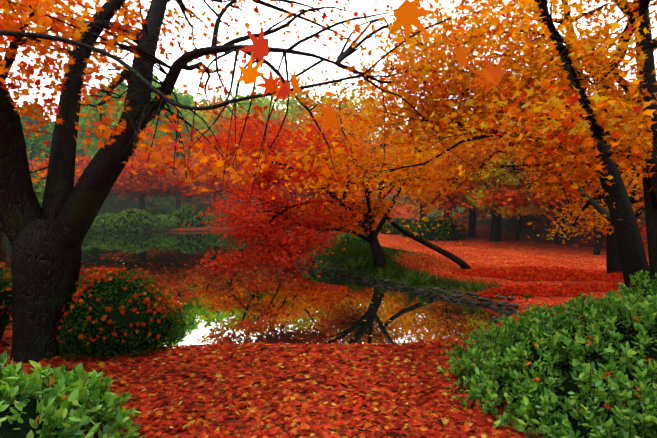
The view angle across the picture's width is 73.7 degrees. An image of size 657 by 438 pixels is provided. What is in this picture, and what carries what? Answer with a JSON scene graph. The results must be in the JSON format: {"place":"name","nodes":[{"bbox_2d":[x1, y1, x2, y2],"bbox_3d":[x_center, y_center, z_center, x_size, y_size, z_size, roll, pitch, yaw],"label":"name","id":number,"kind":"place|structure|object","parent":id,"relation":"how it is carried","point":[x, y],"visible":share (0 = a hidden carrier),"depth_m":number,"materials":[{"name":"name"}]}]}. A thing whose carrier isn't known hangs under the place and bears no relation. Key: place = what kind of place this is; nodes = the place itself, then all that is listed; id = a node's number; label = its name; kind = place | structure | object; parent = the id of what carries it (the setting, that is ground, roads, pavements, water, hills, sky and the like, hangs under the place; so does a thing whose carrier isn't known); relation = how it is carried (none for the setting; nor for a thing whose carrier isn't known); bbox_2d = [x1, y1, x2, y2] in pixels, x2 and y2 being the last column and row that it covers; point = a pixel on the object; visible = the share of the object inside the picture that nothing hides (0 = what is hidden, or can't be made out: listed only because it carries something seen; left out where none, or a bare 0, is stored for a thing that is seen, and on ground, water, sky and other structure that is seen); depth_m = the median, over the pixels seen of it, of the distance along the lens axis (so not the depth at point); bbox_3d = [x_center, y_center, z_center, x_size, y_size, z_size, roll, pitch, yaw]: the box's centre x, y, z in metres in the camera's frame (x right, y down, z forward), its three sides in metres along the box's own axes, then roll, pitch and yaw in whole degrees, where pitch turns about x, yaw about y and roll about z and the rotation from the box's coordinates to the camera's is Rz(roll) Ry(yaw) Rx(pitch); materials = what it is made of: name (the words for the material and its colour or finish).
{"place":"outdoors","nodes":[
{"label":"outdoors","id":0,"kind":"place"},
{"bbox_2d":[0,0,504,133],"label":"branch","id":1,"kind":"object","parent":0,"point":[407,14],"depth_m":1.03,"materials":[{"name":"orange plant"}]},
{"bbox_2d":[6,231,508,346],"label":"pond water","id":2,"kind":"structure","parent":0,"point":[295,299],"depth_m":7.70,"materials":[{"name":"brown liquid"}]},
{"bbox_2d":[0,188,648,437],"bbox_3d":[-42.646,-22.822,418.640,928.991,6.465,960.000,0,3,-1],"label":"ground","id":3,"kind":"structure","parent":0,"point":[481,249],"depth_m":9.98,"materials":[{"name":"red plant"}]},
{"bbox_2d":[0,224,8,320],"bbox_3d":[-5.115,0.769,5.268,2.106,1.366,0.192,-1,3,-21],"label":"tree","id":4,"kind":"object","parent":3,"relation":"on","point":[3,253],"visible":0.4,"depth_m":5.60,"materials":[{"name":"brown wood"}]},
{"bbox_2d":[17,101,53,159],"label":"tree","id":5,"kind":"object","parent":3,"relation":"on","point":[27,119],"visible":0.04,"depth_m":34.51,"materials":[{"name":"green plant"}]},
{"bbox_2d":[23,125,50,182],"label":"green tree","id":6,"kind":"object","parent":3,"relation":"on","point":[28,148],"depth_m":26.19,"materials":[{"name":"green plant"}]},
{"bbox_2d":[23,127,75,207],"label":"green tree","id":7,"kind":"object","parent":3,"relation":"on","point":[36,187],"depth_m":17.65,"materials":[{"name":"green plant"}]},
{"bbox_2d":[36,115,103,211],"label":"tree","id":8,"kind":"object","parent":3,"relation":"on","point":[51,129],"visible":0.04,"depth_m":35.31,"materials":[{"name":"green plant"}]},
{"bbox_2d":[0,351,146,437],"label":"bush","id":9,"kind":"object","parent":3,"relation":"on","point":[49,401],"depth_m":2.61,"materials":[{"name":"green plant"}]},
{"bbox_2d":[20,115,134,181],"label":"green tree","id":10,"kind":"object","parent":3,"relation":"on","point":[41,140],"depth_m":28.02,"materials":[{"name":"green plant"}]},
{"bbox_2d":[30,154,154,201],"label":"maple","id":11,"kind":"object","parent":3,"relation":"on","point":[112,192],"depth_m":30.72,"materials":[{"name":"red plant"}]},
{"bbox_2d":[78,91,113,212],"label":"tree","id":12,"kind":"object","parent":3,"relation":"on","point":[82,126],"depth_m":38.02,"materials":[{"name":"green plant"}]},
{"bbox_2d":[76,85,134,214],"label":"tree","id":13,"kind":"object","parent":3,"relation":"on","point":[93,151],"depth_m":35.88,"materials":[{"name":"green plant"}]},
{"bbox_2d":[99,77,127,209],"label":"tree","id":14,"kind":"object","parent":3,"relation":"on","point":[122,88],"visible":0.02,"depth_m":41.19,"materials":[{"name":"green plant"}]},
{"bbox_2d":[31,152,198,216],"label":"maple","id":15,"kind":"object","parent":3,"relation":"on","point":[148,182],"depth_m":26.14,"materials":[{"name":"red plant"}]},
{"bbox_2d":[28,148,216,209],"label":"maple","id":16,"kind":"object","parent":3,"relation":"on","point":[138,169],"depth_m":23.47,"materials":[{"name":"red plant"}]},
{"bbox_2d":[92,101,201,215],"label":"tree","id":17,"kind":"object","parent":3,"relation":"on","point":[115,202],"depth_m":32.68,"materials":[{"name":"green plant"}]},
{"bbox_2d":[151,72,159,94],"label":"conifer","id":18,"kind":"object","parent":3,"relation":"on","point":[158,85],"depth_m":43.59,"materials":[{"name":"green plant"}]},
{"bbox_2d":[112,74,233,210],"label":"tree","id":19,"kind":"object","parent":3,"relation":"on","point":[179,98],"visible":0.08,"depth_m":37.54,"materials":[{"name":"green plant"}]},
{"bbox_2d":[119,138,229,209],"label":"maple","id":20,"kind":"object","parent":3,"relation":"on","point":[175,189],"depth_m":26.04,"materials":[{"name":"plant"}]},
{"bbox_2d":[170,88,230,208],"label":"tree","id":21,"kind":"object","parent":3,"relation":"on","point":[188,97],"visible":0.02,"depth_m":43.71,"materials":[{"name":"green plant"}]},
{"bbox_2d":[168,82,249,199],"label":"tree","id":22,"kind":"object","parent":3,"relation":"on","point":[201,125],"depth_m":39.71,"materials":[{"name":"green plant"}]},
{"bbox_2d":[132,116,302,210],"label":"maple","id":23,"kind":"object","parent":3,"relation":"on","point":[198,171],"depth_m":24.94,"materials":[{"name":"red plant"}]},
{"bbox_2d":[131,135,304,213],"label":"maple","id":24,"kind":"object","parent":3,"relation":"on","point":[193,192],"depth_m":24.54,"materials":[{"name":"red plant"}]},
{"bbox_2d":[189,104,249,208],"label":"tree","id":25,"kind":"object","parent":3,"relation":"on","point":[216,143],"visible":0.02,"depth_m":42.06,"materials":[{"name":"plant"}]},
{"bbox_2d":[0,0,495,362],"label":"maple","id":26,"kind":"object","parent":3,"relation":"on","point":[46,239],"depth_m":4.32,"materials":[{"name":"plant"}]},
{"bbox_2d":[186,89,314,204],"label":"tree","id":27,"kind":"object","parent":3,"relation":"on","point":[280,102],"depth_m":46.81,"materials":[{"name":"plant"}]},
{"bbox_2d":[210,86,325,200],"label":"tree","id":28,"kind":"object","parent":3,"relation":"on","point":[247,103],"depth_m":40.00,"materials":[{"name":"green plant"}]},
{"bbox_2d":[192,73,345,215],"bbox_3d":[-4.870,-4.419,29.082,12.776,9.324,8.689,2,4,32],"label":"maple","id":29,"kind":"object","parent":3,"relation":"on","point":[214,102],"depth_m":27.35,"materials":[{"name":"orange plant"}]},
{"bbox_2d":[219,80,360,194],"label":"tree","id":30,"kind":"object","parent":3,"relation":"on","point":[277,107],"depth_m":46.18,"materials":[{"name":"orange plant"}]},
{"bbox_2d":[192,88,393,213],"bbox_3d":[-2.199,-4.452,30.846,14.768,10.794,11.344,0,3,-1],"label":"maple","id":31,"kind":"object","parent":3,"relation":"on","point":[275,121],"depth_m":29.76,"materials":[{"name":"plant"}]},
{"bbox_2d":[218,82,379,205],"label":"tree","id":32,"kind":"object","parent":3,"relation":"on","point":[296,116],"depth_m":41.43,"materials":[{"name":"orange plant"}]},
{"bbox_2d":[0,255,607,437],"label":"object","id":33,"kind":"object","parent":3,"relation":"on","point":[290,408],"depth_m":3.62,"materials":[{"name":"red plant"}]},
{"bbox_2d":[225,118,393,229],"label":"maple","id":34,"kind":"object","parent":3,"relation":"on","point":[288,187],"depth_m":22.73,"materials":[{"name":"red plant"}]},
{"bbox_2d":[0,203,624,361],"bbox_3d":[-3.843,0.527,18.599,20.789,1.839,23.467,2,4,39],"label":"shrub","id":35,"kind":"object","parent":3,"relation":"on","point":[128,317],"visible":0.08,"depth_m":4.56,"materials":[{"name":"green plant"}]},
{"bbox_2d":[258,67,381,202],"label":"tree","id":36,"kind":"object","parent":3,"relation":"on","point":[301,84],"depth_m":47.24,"materials":[{"name":"orange plant"}]},
{"bbox_2d":[162,24,518,286],"bbox_3d":[0.269,-1.671,10.249,7.869,5.477,5.687,-2,4,-33],"label":"maple tree","id":37,"kind":"object","parent":3,"relation":"on","point":[292,244],"depth_m":8.39,"materials":[{"name":"red plant"}]},
{"bbox_2d":[266,105,436,216],"bbox_3d":[2.759,-3.355,26.136,14.509,7.643,11.036,0,3,-1],"label":"maple","id":38,"kind":"object","parent":3,"relation":"on","point":[412,205],"depth_m":25.31,"materials":[{"name":"orange plant"}]},
{"bbox_2d":[287,77,470,269],"bbox_3d":[1.209,-1.109,11.048,5.060,4.699,4.321,0,3,-1],"label":"tree","id":39,"kind":"object","parent":3,"relation":"on","point":[404,158],"depth_m":10.52,"materials":[{"name":"orange plant"}]},
{"bbox_2d":[315,71,456,198],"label":"tree","id":40,"kind":"object","parent":3,"relation":"on","point":[347,106],"depth_m":40.87,"materials":[{"name":"orange plant"}]},
{"bbox_2d":[295,256,530,321],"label":"shore stones","id":41,"kind":"object","parent":3,"relation":"on","point":[438,297],"visible":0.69,"depth_m":8.31,"materials":[{"name":"grey stone"}]},
{"bbox_2d":[303,243,535,300],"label":"grass","id":42,"kind":"structure","parent":3,"relation":"on","point":[424,278],"depth_m":9.93,"materials":[{"name":"green plant"}]},
{"bbox_2d":[216,0,656,312],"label":"maple","id":43,"kind":"object","parent":3,"relation":"on","point":[403,83],"depth_m":4.88,"materials":[{"name":"orange plant"}]},
{"bbox_2d":[358,127,517,221],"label":"maple","id":44,"kind":"object","parent":3,"relation":"on","point":[429,196],"depth_m":16.53,"materials":[{"name":"plant"}]},
{"bbox_2d":[399,118,482,222],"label":"maple","id":45,"kind":"object","parent":3,"relation":"on","point":[414,194],"depth_m":25.67,"materials":[{"name":"plant"}]},
{"bbox_2d":[389,129,504,217],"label":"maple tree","id":46,"kind":"object","parent":3,"relation":"on","point":[453,157],"depth_m":16.20,"materials":[{"name":"orange plant"}]},
{"bbox_2d":[375,137,519,220],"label":"maple","id":47,"kind":"object","parent":3,"relation":"on","point":[426,160],"depth_m":18.75,"materials":[{"name":"orange plant"}]},
{"bbox_2d":[429,201,502,222],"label":"tree","id":48,"kind":"object","parent":3,"relation":"on","point":[462,220],"depth_m":23.20,"materials":[{"name":"plant"}]},
{"bbox_2d":[416,69,530,236],"bbox_3d":[6.442,-2.606,16.848,6.943,6.981,5.189,2,4,37],"label":"maple","id":49,"kind":"object","parent":3,"relation":"on","point":[472,225],"depth_m":17.22,"materials":[{"name":"orange plant"}]},
{"bbox_2d":[461,154,550,240],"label":"yellow tree","id":50,"kind":"object","parent":3,"relation":"on","point":[529,208],"depth_m":15.32,"materials":[{"name":"plant"}]},
{"bbox_2d":[448,103,568,236],"bbox_3d":[7.460,-2.293,16.863,7.094,6.384,4.795,0,3,-1],"label":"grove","id":51,"kind":"object","parent":3,"relation":"on","point":[484,167],"depth_m":16.51,"materials":[{"name":"orange plant"}]},
{"bbox_2d":[364,0,656,294],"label":"maple","id":52,"kind":"object","parent":3,"relation":"on","point":[554,90],"depth_m":3.80,"materials":[{"name":"orange plant"}]},
{"bbox_2d":[453,103,579,240],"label":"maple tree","id":53,"kind":"object","parent":3,"relation":"on","point":[518,228],"depth_m":16.00,"materials":[{"name":"orange plant"}]},
{"bbox_2d":[431,129,645,232],"bbox_3d":[8.408,-1.831,18.171,9.764,5.134,10.435,0,3,-1],"label":"maple","id":54,"kind":"object","parent":3,"relation":"on","point":[470,187],"depth_m":16.32,"materials":[{"name":"orange plant"}]},
{"bbox_2d":[449,165,642,240],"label":"maple","id":55,"kind":"object","parent":3,"relation":"on","point":[511,195],"depth_m":14.97,"materials":[{"name":"red plant"}]},
{"bbox_2d":[437,289,656,437],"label":"bush","id":56,"kind":"object","parent":3,"relation":"on","point":[527,401],"depth_m":3.24,"materials":[{"name":"green plant"}]},
{"bbox_2d":[495,144,628,243],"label":"maple","id":57,"kind":"object","parent":3,"relation":"on","point":[557,237],"depth_m":15.24,"materials":[{"name":"orange plant"}]},
{"bbox_2d":[485,78,641,254],"bbox_3d":[8.144,-1.327,13.236,5.447,5.094,6.320,-3,4,-45],"label":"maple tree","id":58,"kind":"object","parent":3,"relation":"on","point":[597,248],"depth_m":13.02,"materials":[{"name":"orange plant"}]},
{"bbox_2d":[499,35,656,274],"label":"maple","id":59,"kind":"object","parent":3,"relation":"on","point":[613,263],"depth_m":9.27,"materials":[{"name":"orange plant"}]},
{"bbox_2d":[550,178,646,245],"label":"tree","id":60,"kind":"object","parent":3,"relation":"on","point":[604,241],"depth_m":14.41,"materials":[{"name":"orange plant"}]},
{"bbox_2d":[587,59,639,188],"bbox_3d":[9.669,-1.965,14.272,6.591,6.136,6.766,0,3,-1],"label":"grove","id":61,"kind":"object","parent":3,"relation":"on","point":[626,79],"depth_m":13.94,"materials":[{"name":"orange plant"}]},
{"bbox_2d":[604,270,656,318],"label":"bush","id":62,"kind":"object","parent":3,"relation":"on","point":[637,276],"depth_m":5.29,"materials":[{"name":"green plant"}]},
{"bbox_2d":[0,0,656,186],"label":"sky","id":63,"kind":"structure","parent":0,"point":[298,62],"materials":[{"name":"white"}]},
{"bbox_2d":[636,214,646,233],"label":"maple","id":64,"kind":"object","parent":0,"point":[643,218],"depth_m":17.81,"materials":[{"name":"red plant"}]}
]}

